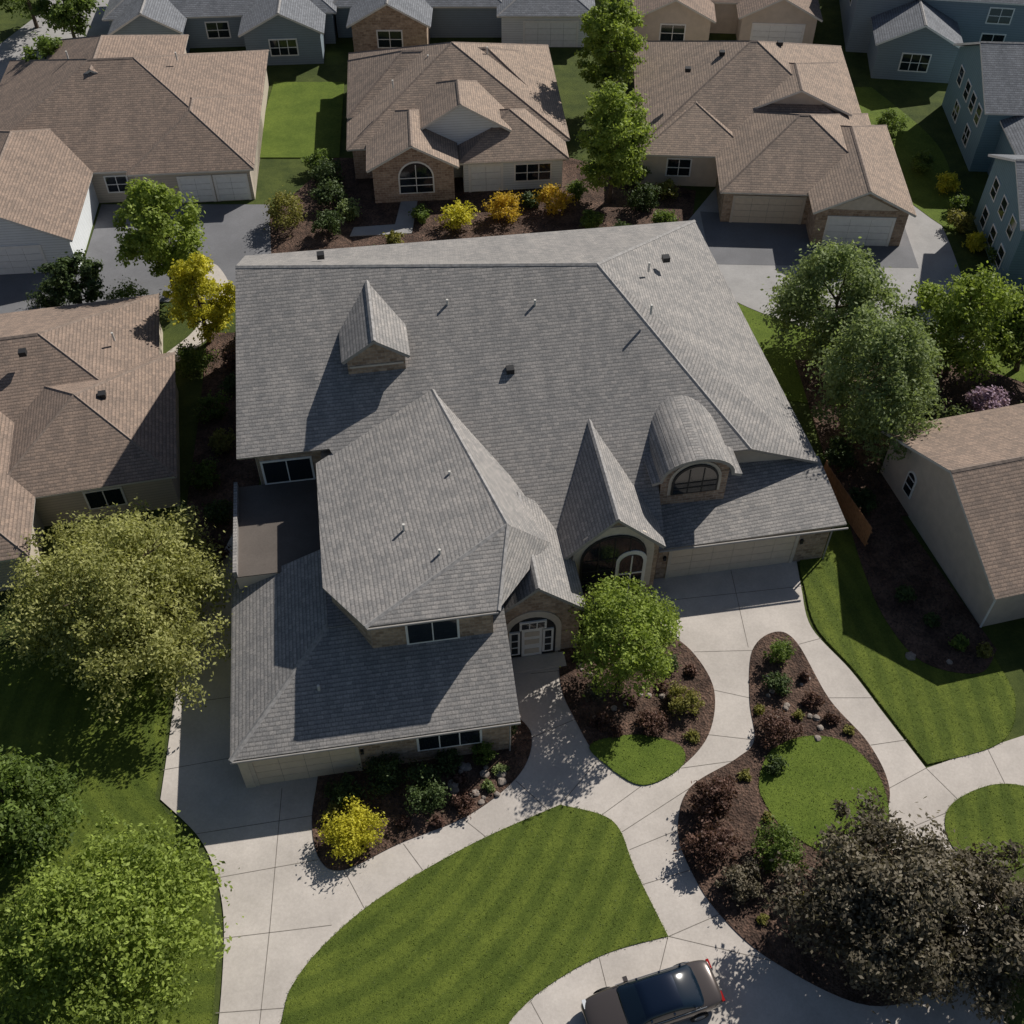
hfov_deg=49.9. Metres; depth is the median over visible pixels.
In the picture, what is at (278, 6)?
ridge cap
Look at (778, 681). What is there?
shrub
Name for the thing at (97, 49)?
ridge cap
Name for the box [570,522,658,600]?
gable wall
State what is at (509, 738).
downspout
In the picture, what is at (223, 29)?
window glass
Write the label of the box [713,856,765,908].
shrub
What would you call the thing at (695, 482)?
transom
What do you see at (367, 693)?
roof
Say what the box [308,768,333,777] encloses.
door panel
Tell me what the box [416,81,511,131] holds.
roof
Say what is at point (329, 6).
ridge cap
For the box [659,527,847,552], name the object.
gutter
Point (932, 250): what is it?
driveway
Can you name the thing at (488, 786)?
shrub
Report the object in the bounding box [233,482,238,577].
parapet
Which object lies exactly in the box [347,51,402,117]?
ridge cap
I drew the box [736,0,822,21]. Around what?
roof
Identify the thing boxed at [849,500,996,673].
mulch bed
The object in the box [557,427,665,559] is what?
gable roof
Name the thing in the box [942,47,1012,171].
walls
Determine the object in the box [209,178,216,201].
garage trim
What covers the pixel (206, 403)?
shrub
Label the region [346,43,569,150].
roof
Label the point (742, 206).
door panel
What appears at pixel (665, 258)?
roof vent
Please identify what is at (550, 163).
window frame
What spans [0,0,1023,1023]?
ground
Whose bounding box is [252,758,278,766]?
door panel
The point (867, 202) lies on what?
gable band
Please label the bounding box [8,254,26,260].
door panel
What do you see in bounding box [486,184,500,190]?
door panel
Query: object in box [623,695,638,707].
shrub
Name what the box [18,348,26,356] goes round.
roof vent
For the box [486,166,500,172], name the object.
door panel
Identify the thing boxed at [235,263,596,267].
ridge cap
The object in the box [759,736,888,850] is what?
lawn
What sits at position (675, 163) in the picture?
window glass
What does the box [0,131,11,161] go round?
ridge cap
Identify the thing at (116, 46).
roof
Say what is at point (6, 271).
door panel
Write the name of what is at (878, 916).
plum tree
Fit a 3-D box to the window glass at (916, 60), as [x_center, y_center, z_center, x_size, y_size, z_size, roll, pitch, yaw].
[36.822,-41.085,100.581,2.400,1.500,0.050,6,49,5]
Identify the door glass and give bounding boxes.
[617,555,642,596]
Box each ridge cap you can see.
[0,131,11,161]
[0,333,37,339]
[0,531,30,555]
[7,395,73,474]
[9,60,86,130]
[10,59,86,60]
[11,128,50,132]
[37,333,98,379]
[38,293,159,333]
[44,386,72,394]
[57,35,100,40]
[73,394,177,477]
[74,351,175,394]
[87,57,132,60]
[88,35,102,69]
[102,0,123,19]
[102,34,188,35]
[126,110,189,175]
[133,57,254,164]
[134,50,268,57]
[139,0,145,13]
[188,98,193,110]
[190,110,253,169]
[228,624,328,762]
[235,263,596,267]
[276,0,280,12]
[321,0,335,12]
[346,42,450,149]
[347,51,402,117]
[348,42,449,53]
[348,50,401,60]
[364,524,506,628]
[365,279,375,341]
[402,47,485,51]
[408,110,412,145]
[430,389,509,523]
[451,42,569,139]
[453,42,548,45]
[456,79,461,104]
[459,109,508,163]
[488,47,520,50]
[488,48,524,83]
[497,0,515,16]
[497,524,509,610]
[509,109,568,158]
[516,492,540,588]
[587,419,620,519]
[596,263,751,449]
[597,220,695,264]
[632,40,750,41]
[639,41,750,144]
[645,103,695,147]
[696,103,733,137]
[719,115,799,192]
[753,111,799,114]
[757,41,832,113]
[758,41,840,46]
[794,63,803,90]
[797,62,836,63]
[809,114,848,152]
[810,113,867,115]
[850,126,872,191]
[853,125,886,126]
[919,0,927,25]
[950,455,1023,472]
[981,41,1023,43]
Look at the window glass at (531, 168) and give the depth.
88.70 m
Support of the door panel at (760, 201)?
attached to the garage back
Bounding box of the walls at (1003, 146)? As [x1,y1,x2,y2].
[987,129,1014,174]
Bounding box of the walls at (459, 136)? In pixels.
[432,129,487,177]
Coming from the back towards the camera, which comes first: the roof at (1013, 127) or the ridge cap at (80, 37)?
the ridge cap at (80, 37)
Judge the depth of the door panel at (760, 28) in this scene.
104.53 m
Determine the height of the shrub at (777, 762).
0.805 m
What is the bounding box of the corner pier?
[238,762,255,787]
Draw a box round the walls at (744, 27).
[736,16,816,43]
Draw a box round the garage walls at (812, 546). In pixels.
[654,528,830,578]
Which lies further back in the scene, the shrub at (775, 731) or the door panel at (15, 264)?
the door panel at (15, 264)
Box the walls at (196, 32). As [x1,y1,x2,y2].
[109,14,336,47]
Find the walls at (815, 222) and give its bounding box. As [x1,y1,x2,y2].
[806,203,908,245]
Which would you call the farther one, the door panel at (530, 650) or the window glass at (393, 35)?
the window glass at (393, 35)
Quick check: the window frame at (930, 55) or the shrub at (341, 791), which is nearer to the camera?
the shrub at (341, 791)
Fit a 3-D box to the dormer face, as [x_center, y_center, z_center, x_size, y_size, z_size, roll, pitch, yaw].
[10.078,-2.561,59.938,3.800,1.291,0.150,-7,49,-6]
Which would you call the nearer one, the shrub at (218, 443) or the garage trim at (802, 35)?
the shrub at (218, 443)
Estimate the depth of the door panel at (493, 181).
89.08 m
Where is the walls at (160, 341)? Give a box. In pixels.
[159,321,162,353]
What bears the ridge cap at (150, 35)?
on the roof at (116, 46)
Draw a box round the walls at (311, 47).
[244,31,325,64]
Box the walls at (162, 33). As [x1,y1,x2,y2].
[114,28,189,52]
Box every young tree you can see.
[162,251,235,343]
[560,572,683,704]
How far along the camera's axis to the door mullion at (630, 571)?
60.06 m
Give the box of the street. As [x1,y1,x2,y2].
[0,0,109,81]
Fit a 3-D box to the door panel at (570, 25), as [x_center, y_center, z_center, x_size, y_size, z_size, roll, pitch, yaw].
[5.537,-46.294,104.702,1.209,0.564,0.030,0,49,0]
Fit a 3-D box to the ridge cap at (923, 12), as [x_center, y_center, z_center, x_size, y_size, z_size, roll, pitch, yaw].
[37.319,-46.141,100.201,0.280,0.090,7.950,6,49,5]
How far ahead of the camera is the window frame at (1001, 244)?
81.11 m
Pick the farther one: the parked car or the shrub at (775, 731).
the shrub at (775, 731)
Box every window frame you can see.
[82,486,127,509]
[103,175,129,192]
[204,21,230,38]
[260,456,315,484]
[268,38,298,55]
[376,30,402,47]
[398,161,434,193]
[405,617,459,644]
[416,727,481,751]
[509,631,519,655]
[514,162,551,181]
[519,619,546,630]
[542,627,553,651]
[579,535,646,592]
[659,23,685,40]
[665,158,691,176]
[670,464,718,495]
[897,52,931,72]
[902,471,916,498]
[951,99,960,123]
[956,64,964,87]
[961,123,970,147]
[963,78,971,102]
[968,90,977,114]
[973,102,982,126]
[979,33,1006,41]
[979,204,989,230]
[985,7,1015,24]
[987,223,997,246]
[990,175,1000,202]
[995,243,1005,269]
[998,194,1008,221]
[1006,213,1017,240]
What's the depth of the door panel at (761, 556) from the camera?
63.13 m
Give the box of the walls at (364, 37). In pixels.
[351,25,429,51]
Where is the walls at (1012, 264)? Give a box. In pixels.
[973,158,1023,288]
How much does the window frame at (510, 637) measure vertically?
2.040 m
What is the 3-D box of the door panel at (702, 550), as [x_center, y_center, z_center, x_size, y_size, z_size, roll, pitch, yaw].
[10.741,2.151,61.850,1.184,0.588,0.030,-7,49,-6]
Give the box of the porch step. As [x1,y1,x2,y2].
[511,652,566,672]
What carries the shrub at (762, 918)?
on the mulch bed at (748, 808)
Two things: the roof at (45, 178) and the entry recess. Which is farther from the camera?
the roof at (45, 178)
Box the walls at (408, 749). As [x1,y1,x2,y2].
[358,723,508,768]
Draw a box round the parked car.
[581,958,724,1023]
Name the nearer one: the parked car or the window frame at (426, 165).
the parked car
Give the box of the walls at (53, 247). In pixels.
[0,180,98,266]
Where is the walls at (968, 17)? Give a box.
[839,0,1023,52]
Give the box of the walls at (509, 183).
[462,160,562,191]
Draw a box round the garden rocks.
[447,651,952,804]
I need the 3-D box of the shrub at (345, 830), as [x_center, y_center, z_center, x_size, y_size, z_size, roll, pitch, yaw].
[-7.669,15.061,51.992,3.189,2.119,3.446,30,55,24]
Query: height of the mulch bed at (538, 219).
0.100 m
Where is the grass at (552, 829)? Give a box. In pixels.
[0,521,1023,1023]
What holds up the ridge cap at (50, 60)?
on the roof at (117, 116)
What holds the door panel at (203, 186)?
attached to the walls at (169, 181)
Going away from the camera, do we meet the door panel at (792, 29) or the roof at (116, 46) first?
the roof at (116, 46)
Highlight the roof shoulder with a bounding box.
[325,592,353,627]
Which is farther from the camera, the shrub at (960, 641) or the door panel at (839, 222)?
the door panel at (839, 222)
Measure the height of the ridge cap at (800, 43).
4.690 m
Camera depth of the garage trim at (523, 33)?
105.21 m
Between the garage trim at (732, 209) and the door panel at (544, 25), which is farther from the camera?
the door panel at (544, 25)
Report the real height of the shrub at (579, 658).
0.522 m
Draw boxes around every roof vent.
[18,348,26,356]
[97,390,106,398]
[316,251,324,259]
[506,365,514,374]
[661,254,669,262]
[685,66,690,72]
[719,50,724,55]
[777,40,782,45]
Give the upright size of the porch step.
0.160 m
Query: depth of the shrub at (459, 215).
85.11 m
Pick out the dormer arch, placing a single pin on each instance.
(677, 471)
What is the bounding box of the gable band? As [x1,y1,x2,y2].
[830,195,897,210]
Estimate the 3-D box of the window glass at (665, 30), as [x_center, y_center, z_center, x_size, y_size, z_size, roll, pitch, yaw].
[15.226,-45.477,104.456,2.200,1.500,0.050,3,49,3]
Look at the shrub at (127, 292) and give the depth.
77.94 m
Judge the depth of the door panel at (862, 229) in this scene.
83.60 m
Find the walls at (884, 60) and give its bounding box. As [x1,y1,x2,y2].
[867,31,958,82]
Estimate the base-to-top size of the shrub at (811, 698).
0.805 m
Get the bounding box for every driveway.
[0,266,81,313]
[81,204,270,302]
[160,534,1023,1023]
[688,188,983,347]
[700,211,918,267]
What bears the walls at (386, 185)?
on the ground at (918, 102)
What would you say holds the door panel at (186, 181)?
attached to the walls at (169, 181)
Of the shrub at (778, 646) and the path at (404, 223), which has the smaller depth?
the shrub at (778, 646)
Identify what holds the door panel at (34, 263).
attached to the walls at (53, 247)
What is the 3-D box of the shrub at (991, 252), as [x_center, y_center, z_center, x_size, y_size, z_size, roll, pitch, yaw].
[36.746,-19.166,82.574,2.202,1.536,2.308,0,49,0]
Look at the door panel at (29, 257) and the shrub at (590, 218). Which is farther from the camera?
the shrub at (590, 218)
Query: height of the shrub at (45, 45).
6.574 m
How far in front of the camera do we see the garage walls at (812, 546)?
62.98 m
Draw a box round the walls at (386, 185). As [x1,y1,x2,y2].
[372,165,454,202]
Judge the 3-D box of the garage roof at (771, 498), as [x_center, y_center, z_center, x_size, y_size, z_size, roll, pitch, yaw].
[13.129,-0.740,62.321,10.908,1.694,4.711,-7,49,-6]
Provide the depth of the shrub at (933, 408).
70.09 m
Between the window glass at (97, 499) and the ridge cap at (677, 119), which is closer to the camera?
the window glass at (97, 499)
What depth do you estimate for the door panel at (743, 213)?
86.07 m
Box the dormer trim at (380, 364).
[350,361,403,368]
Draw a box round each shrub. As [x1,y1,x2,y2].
[20,32,63,61]
[23,275,69,308]
[102,275,148,300]
[175,339,221,380]
[184,457,220,489]
[191,389,231,423]
[202,498,232,527]
[205,538,230,562]
[207,427,235,456]
[217,371,235,394]
[221,349,235,369]
[231,417,235,432]
[263,190,307,236]
[301,148,332,172]
[306,156,344,186]
[308,177,347,208]
[308,207,344,235]
[315,795,388,865]
[320,801,346,821]
[323,772,368,809]
[335,197,361,221]
[357,751,410,803]
[381,229,405,243]
[395,814,411,829]
[399,759,451,821]
[408,203,432,223]
[427,815,445,829]
[432,748,463,774]
[435,198,480,229]
[451,772,467,784]
[451,786,476,817]
[469,741,498,765]
[480,777,495,793]
[481,188,523,222]
[491,762,509,775]
[511,722,517,735]
[518,189,540,208]
[532,183,577,214]
[563,179,588,202]
[571,652,586,662]
[578,674,610,702]
[579,209,604,228]
[608,725,622,739]
[611,219,631,226]
[621,181,669,213]
[622,163,651,187]
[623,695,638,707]
[636,707,671,737]
[651,208,679,223]
[655,177,680,199]
[656,678,669,693]
[660,654,681,670]
[662,678,704,719]
[674,810,746,876]
[682,728,699,744]
[685,663,697,676]
[688,773,740,820]
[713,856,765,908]
[736,767,751,781]
[749,809,808,876]
[753,703,764,715]
[756,704,806,748]
[756,913,769,925]
[761,671,792,697]
[761,810,773,822]
[762,636,796,666]
[763,753,788,776]
[791,708,804,720]
[799,669,810,682]
[800,688,824,708]
[820,434,857,473]
[824,711,843,725]
[843,724,854,735]
[849,486,878,514]
[875,108,912,136]
[878,445,888,473]
[895,584,916,601]
[910,149,936,174]
[911,361,948,392]
[915,398,943,419]
[923,612,941,627]
[928,402,974,419]
[935,171,960,194]
[946,208,976,233]
[948,632,968,651]
[949,195,972,212]
[962,231,987,252]
[973,269,1004,286]
[975,641,993,658]
[986,243,996,266]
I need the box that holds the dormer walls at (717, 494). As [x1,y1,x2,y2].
[658,469,728,504]
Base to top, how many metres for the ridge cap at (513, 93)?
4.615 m
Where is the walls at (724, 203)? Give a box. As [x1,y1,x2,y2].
[715,173,809,223]
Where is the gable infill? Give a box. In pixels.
[734,451,788,462]
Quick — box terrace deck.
[235,479,320,577]
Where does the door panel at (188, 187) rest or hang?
attached to the walls at (169, 181)
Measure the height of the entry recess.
3.391 m
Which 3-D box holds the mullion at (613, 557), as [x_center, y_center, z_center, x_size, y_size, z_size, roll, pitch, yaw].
[5.487,2.889,59.691,0.060,4.250,0.030,-7,49,-6]
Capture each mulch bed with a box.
[184,333,259,608]
[270,158,695,253]
[312,719,531,870]
[558,598,714,768]
[678,631,948,1005]
[795,358,1023,515]
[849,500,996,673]
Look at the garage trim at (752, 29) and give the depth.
104.86 m
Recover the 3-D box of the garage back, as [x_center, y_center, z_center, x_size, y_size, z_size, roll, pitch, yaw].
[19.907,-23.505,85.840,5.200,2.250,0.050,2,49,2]
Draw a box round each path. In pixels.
[167,263,229,361]
[350,201,416,236]
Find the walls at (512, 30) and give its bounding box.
[501,18,587,46]
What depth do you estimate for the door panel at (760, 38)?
105.31 m
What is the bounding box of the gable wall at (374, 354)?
[347,344,405,373]
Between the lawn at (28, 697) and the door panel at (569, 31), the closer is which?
the lawn at (28, 697)
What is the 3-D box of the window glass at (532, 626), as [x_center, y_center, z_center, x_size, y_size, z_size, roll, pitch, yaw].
[1.111,5.958,57.584,1.200,0.450,0.050,-7,49,-6]
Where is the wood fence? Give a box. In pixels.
[824,460,871,545]
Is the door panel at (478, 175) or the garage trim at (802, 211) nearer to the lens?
the garage trim at (802, 211)
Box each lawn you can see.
[0,650,215,1023]
[260,82,343,157]
[281,805,667,1023]
[589,735,685,784]
[737,302,1023,402]
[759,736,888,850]
[800,517,1015,764]
[854,87,957,231]
[945,784,1023,869]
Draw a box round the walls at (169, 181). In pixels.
[134,123,262,202]
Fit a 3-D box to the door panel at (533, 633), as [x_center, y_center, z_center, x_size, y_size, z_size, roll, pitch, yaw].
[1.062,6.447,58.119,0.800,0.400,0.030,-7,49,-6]
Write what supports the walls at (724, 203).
on the ground at (918, 102)
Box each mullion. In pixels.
[595,542,600,590]
[610,540,615,587]
[627,556,632,598]
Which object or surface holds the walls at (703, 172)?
on the ground at (918, 102)
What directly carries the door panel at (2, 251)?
attached to the walls at (53, 247)
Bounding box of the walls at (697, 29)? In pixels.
[634,18,710,40]
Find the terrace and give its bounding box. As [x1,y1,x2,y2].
[236,573,277,588]
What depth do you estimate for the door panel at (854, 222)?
83.18 m
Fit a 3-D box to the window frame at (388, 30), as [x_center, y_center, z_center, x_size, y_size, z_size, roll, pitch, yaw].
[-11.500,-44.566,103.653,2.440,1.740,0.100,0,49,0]
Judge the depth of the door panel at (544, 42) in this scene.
105.91 m
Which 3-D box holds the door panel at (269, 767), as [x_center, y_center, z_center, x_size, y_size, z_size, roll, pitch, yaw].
[-11.909,12.460,53.573,1.209,0.588,0.030,-7,49,-6]
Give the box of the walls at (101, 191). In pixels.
[91,71,268,202]
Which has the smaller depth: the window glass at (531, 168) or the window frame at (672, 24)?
the window glass at (531, 168)
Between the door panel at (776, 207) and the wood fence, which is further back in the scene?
the door panel at (776, 207)
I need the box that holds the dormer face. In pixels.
[667,462,729,475]
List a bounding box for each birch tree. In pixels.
[752,229,915,364]
[799,296,951,472]
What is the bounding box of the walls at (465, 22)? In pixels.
[335,8,501,37]
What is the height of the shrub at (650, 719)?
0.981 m
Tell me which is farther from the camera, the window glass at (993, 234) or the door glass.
the window glass at (993, 234)
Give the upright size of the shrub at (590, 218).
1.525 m
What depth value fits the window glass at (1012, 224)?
79.54 m
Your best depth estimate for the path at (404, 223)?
86.30 m
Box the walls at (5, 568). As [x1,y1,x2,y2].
[0,509,43,590]
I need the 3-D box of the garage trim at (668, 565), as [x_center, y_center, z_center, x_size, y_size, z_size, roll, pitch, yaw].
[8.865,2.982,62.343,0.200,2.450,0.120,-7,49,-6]
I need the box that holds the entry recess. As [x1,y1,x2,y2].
[510,617,555,657]
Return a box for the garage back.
[738,199,801,220]
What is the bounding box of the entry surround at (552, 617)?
[506,611,561,650]
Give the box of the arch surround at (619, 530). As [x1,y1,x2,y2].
[572,526,653,584]
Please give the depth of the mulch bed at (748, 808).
52.83 m
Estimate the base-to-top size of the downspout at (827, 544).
2.900 m
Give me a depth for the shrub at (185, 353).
74.05 m
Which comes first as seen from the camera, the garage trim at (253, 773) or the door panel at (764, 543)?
the garage trim at (253, 773)
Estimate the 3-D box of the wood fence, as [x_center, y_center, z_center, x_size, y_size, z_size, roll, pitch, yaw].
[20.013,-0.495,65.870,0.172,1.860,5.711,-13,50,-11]
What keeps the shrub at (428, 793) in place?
on the mulch bed at (391, 805)
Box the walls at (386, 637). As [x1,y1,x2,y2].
[321,450,492,647]
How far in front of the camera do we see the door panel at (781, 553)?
63.24 m
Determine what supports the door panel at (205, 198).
attached to the walls at (169, 181)
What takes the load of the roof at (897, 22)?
on the walls at (884, 60)
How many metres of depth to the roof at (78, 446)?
65.13 m
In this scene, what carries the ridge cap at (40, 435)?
on the roof at (78, 446)
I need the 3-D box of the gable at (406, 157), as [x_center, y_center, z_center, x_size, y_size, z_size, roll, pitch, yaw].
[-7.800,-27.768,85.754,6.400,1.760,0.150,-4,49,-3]
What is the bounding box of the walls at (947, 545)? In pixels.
[880,441,1023,626]
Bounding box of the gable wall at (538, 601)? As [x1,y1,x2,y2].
[505,591,579,648]
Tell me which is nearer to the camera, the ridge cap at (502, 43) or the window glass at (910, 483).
the window glass at (910, 483)
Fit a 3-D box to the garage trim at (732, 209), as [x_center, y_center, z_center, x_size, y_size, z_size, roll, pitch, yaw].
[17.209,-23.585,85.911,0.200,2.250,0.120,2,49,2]
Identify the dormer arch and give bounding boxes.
[667,462,721,494]
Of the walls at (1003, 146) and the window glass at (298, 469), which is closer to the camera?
the window glass at (298, 469)
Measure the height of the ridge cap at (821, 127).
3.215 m
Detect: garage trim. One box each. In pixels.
[0,244,40,248]
[39,247,46,265]
[176,175,210,178]
[177,179,183,202]
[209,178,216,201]
[212,173,246,177]
[213,178,220,200]
[245,176,251,199]
[247,762,259,785]
[354,747,362,770]
[468,163,502,167]
[468,167,471,191]
[501,166,502,190]
[523,20,578,22]
[523,23,524,43]
[576,23,578,46]
[664,552,672,578]
[670,532,800,551]
[729,198,735,221]
[733,195,806,199]
[750,25,753,39]
[752,23,805,26]
[788,536,799,562]
[798,200,805,224]
[800,27,804,42]
[821,218,829,244]
[828,216,896,220]
[885,221,895,245]
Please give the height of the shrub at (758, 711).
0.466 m
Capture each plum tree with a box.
[760,785,1017,1023]
[936,836,1023,1022]
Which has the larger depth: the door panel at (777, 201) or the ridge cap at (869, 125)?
the ridge cap at (869, 125)
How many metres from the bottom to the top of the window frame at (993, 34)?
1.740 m
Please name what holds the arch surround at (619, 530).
attached to the gable wall at (656, 547)
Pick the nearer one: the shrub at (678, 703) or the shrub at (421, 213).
the shrub at (678, 703)
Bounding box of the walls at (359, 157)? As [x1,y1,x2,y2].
[353,150,562,178]
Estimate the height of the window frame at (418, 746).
1.490 m
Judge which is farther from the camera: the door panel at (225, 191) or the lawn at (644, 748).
the door panel at (225, 191)
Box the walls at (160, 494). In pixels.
[35,382,179,525]
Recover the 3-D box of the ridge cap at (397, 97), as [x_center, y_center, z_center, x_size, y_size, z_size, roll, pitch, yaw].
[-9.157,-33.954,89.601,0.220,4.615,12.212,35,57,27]
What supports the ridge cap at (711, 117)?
on the roof at (695, 131)
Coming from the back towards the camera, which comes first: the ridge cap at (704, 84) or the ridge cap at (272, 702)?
the ridge cap at (704, 84)
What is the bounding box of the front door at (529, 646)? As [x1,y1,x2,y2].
[521,629,541,656]
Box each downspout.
[509,726,510,750]
[822,527,833,558]
[980,600,995,627]
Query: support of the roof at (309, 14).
on the walls at (311, 47)
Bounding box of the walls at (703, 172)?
[639,156,716,186]
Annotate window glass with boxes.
[85,489,124,508]
[105,176,127,191]
[206,22,229,37]
[262,458,312,482]
[270,40,297,54]
[377,31,401,46]
[400,163,432,192]
[407,619,457,643]
[419,730,479,749]
[512,634,517,654]
[516,164,549,180]
[522,622,544,629]
[544,630,551,649]
[581,538,643,591]
[660,25,684,40]
[667,159,690,175]
[673,467,716,493]
[899,54,929,71]
[903,473,914,496]
[952,101,959,120]
[957,66,963,85]
[962,125,969,144]
[963,81,970,99]
[968,92,975,111]
[974,105,981,124]
[980,34,1004,41]
[980,207,987,227]
[987,8,1013,23]
[987,226,995,245]
[990,179,998,199]
[995,246,1003,266]
[998,197,1006,218]
[1006,216,1015,238]
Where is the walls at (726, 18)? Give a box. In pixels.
[624,1,737,33]
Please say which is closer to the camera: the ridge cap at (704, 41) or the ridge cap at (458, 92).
the ridge cap at (458, 92)
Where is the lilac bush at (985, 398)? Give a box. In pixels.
[961,383,1013,413]
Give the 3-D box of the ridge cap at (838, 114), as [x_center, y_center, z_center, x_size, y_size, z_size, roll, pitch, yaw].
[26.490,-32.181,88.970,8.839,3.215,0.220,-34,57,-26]
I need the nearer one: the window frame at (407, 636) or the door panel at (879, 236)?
the window frame at (407, 636)
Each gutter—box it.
[230,722,520,764]
[367,612,497,630]
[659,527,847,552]
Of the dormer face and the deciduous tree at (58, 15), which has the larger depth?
the deciduous tree at (58, 15)
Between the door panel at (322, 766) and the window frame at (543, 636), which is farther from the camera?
the window frame at (543, 636)
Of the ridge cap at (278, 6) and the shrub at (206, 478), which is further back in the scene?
the ridge cap at (278, 6)
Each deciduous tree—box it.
[0,0,38,28]
[0,745,91,884]
[0,806,243,1023]
[24,0,108,37]
[32,249,107,303]
[112,176,209,292]
[574,0,648,93]
[574,76,661,202]
[888,260,1023,389]
[984,291,1023,372]
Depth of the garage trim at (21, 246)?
80.56 m
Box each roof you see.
[0,51,268,173]
[0,130,92,241]
[0,294,158,421]
[0,412,35,562]
[8,352,176,498]
[46,36,188,73]
[102,0,336,20]
[108,0,186,34]
[126,95,262,176]
[230,549,519,761]
[235,220,818,546]
[238,0,325,36]
[316,391,549,628]
[333,0,501,7]
[339,285,409,364]
[346,0,432,27]
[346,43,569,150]
[347,48,522,118]
[366,111,458,172]
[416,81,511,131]
[457,109,568,164]
[497,0,595,17]
[503,494,585,612]
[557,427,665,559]
[625,0,819,5]
[632,0,715,23]
[633,42,860,135]
[640,103,732,157]
[644,395,741,485]
[658,456,846,550]
[715,112,870,195]
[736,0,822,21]
[754,62,852,116]
[808,125,916,216]
[871,0,962,47]
[881,403,1023,599]
[937,0,1023,5]
[953,42,1023,115]
[988,154,1023,230]
[1000,116,1023,154]
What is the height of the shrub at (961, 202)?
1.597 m
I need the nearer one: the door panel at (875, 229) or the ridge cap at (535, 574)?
the ridge cap at (535, 574)
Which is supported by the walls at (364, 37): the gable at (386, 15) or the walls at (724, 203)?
the gable at (386, 15)
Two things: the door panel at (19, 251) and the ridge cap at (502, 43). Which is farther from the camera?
the ridge cap at (502, 43)
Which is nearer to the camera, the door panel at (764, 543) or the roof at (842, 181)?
the door panel at (764, 543)
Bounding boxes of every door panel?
[0,249,6,254]
[0,255,9,261]
[0,262,12,267]
[0,268,14,274]
[5,248,23,254]
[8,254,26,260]
[11,261,28,267]
[13,267,30,273]
[22,248,39,253]
[24,254,42,260]
[27,260,43,266]
[30,266,41,272]
[180,179,194,184]
[181,184,196,190]
[183,190,197,196]
[184,196,199,202]
[195,178,209,183]
[196,184,210,189]
[197,190,212,195]
[199,195,213,201]
[216,177,230,182]
[217,183,231,188]
[218,189,232,194]
[219,194,234,200]
[230,176,245,181]
[231,182,246,187]
[233,188,247,193]
[234,194,248,199]
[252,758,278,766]
[254,763,280,772]
[256,769,282,778]
[258,775,284,784]
[278,755,303,762]
[279,760,305,768]
[281,766,307,774]
[283,772,309,780]
[303,751,329,758]
[305,756,330,765]
[307,762,332,771]
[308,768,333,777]
[329,748,354,755]
[330,753,355,761]
[332,759,356,767]
[333,765,358,773]
[471,167,485,172]
[471,173,485,178]
[471,179,485,185]
[471,185,485,191]
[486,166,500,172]
[486,172,500,178]
[486,178,500,184]
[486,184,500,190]
[524,638,538,644]
[524,647,538,653]
[525,23,537,28]
[525,29,537,34]
[525,35,537,40]
[525,41,537,43]
[525,631,539,636]
[538,23,550,28]
[538,29,550,34]
[538,35,550,40]
[538,41,549,46]
[550,41,562,46]
[551,23,563,28]
[551,29,563,34]
[551,35,562,40]
[563,35,575,40]
[563,41,575,46]
[564,23,576,28]
[564,29,575,34]
[668,569,688,577]
[669,562,690,570]
[671,555,691,563]
[672,549,692,557]
[688,566,709,574]
[690,559,710,567]
[691,553,711,561]
[692,546,713,554]
[708,564,729,572]
[710,557,730,565]
[711,550,732,558]
[713,544,733,551]
[729,561,749,569]
[730,554,751,562]
[732,216,748,222]
[732,548,752,556]
[733,210,749,216]
[733,541,754,549]
[734,204,750,210]
[735,198,752,203]
[748,217,765,222]
[749,211,766,216]
[749,559,769,566]
[750,552,771,560]
[751,204,767,210]
[752,31,768,36]
[752,37,767,40]
[752,198,768,204]
[752,545,773,553]
[753,25,769,30]
[754,539,774,546]
[765,217,781,223]
[766,211,783,217]
[767,205,784,211]
[768,37,783,41]
[769,31,785,37]
[769,199,785,204]
[769,556,789,564]
[770,26,786,31]
[770,549,791,557]
[772,542,793,551]
[774,536,795,544]
[781,218,798,223]
[783,212,800,217]
[784,38,800,42]
[784,205,801,211]
[785,32,801,37]
[786,26,802,31]
[786,199,802,205]
[824,238,844,244]
[825,232,846,238]
[827,225,848,231]
[829,219,850,224]
[844,239,865,244]
[846,232,867,238]
[848,226,869,232]
[849,219,871,225]
[865,239,886,245]
[867,233,888,239]
[868,226,890,232]
[870,220,892,226]
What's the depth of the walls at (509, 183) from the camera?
89.23 m
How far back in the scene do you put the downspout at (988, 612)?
59.93 m
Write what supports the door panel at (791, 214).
attached to the garage back
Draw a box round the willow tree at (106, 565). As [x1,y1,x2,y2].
[0,493,246,727]
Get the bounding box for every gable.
[0,219,56,240]
[115,15,173,32]
[246,15,314,33]
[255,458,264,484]
[354,5,421,24]
[377,148,447,167]
[425,106,498,130]
[642,2,707,19]
[749,0,814,18]
[774,92,839,111]
[828,194,902,211]
[885,27,955,46]
[899,443,980,562]
[960,45,982,94]
[996,158,1017,206]
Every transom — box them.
[400,177,432,178]
[619,571,641,574]
[674,479,716,484]
[674,484,715,489]
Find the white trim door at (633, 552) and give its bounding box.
[614,550,646,596]
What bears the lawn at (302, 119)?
on the ground at (918, 102)
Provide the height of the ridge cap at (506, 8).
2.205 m
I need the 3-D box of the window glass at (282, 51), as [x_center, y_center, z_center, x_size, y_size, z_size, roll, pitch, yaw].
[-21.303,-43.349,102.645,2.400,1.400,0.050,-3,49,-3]
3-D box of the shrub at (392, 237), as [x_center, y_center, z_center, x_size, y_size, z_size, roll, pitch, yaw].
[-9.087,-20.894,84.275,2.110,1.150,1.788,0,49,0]

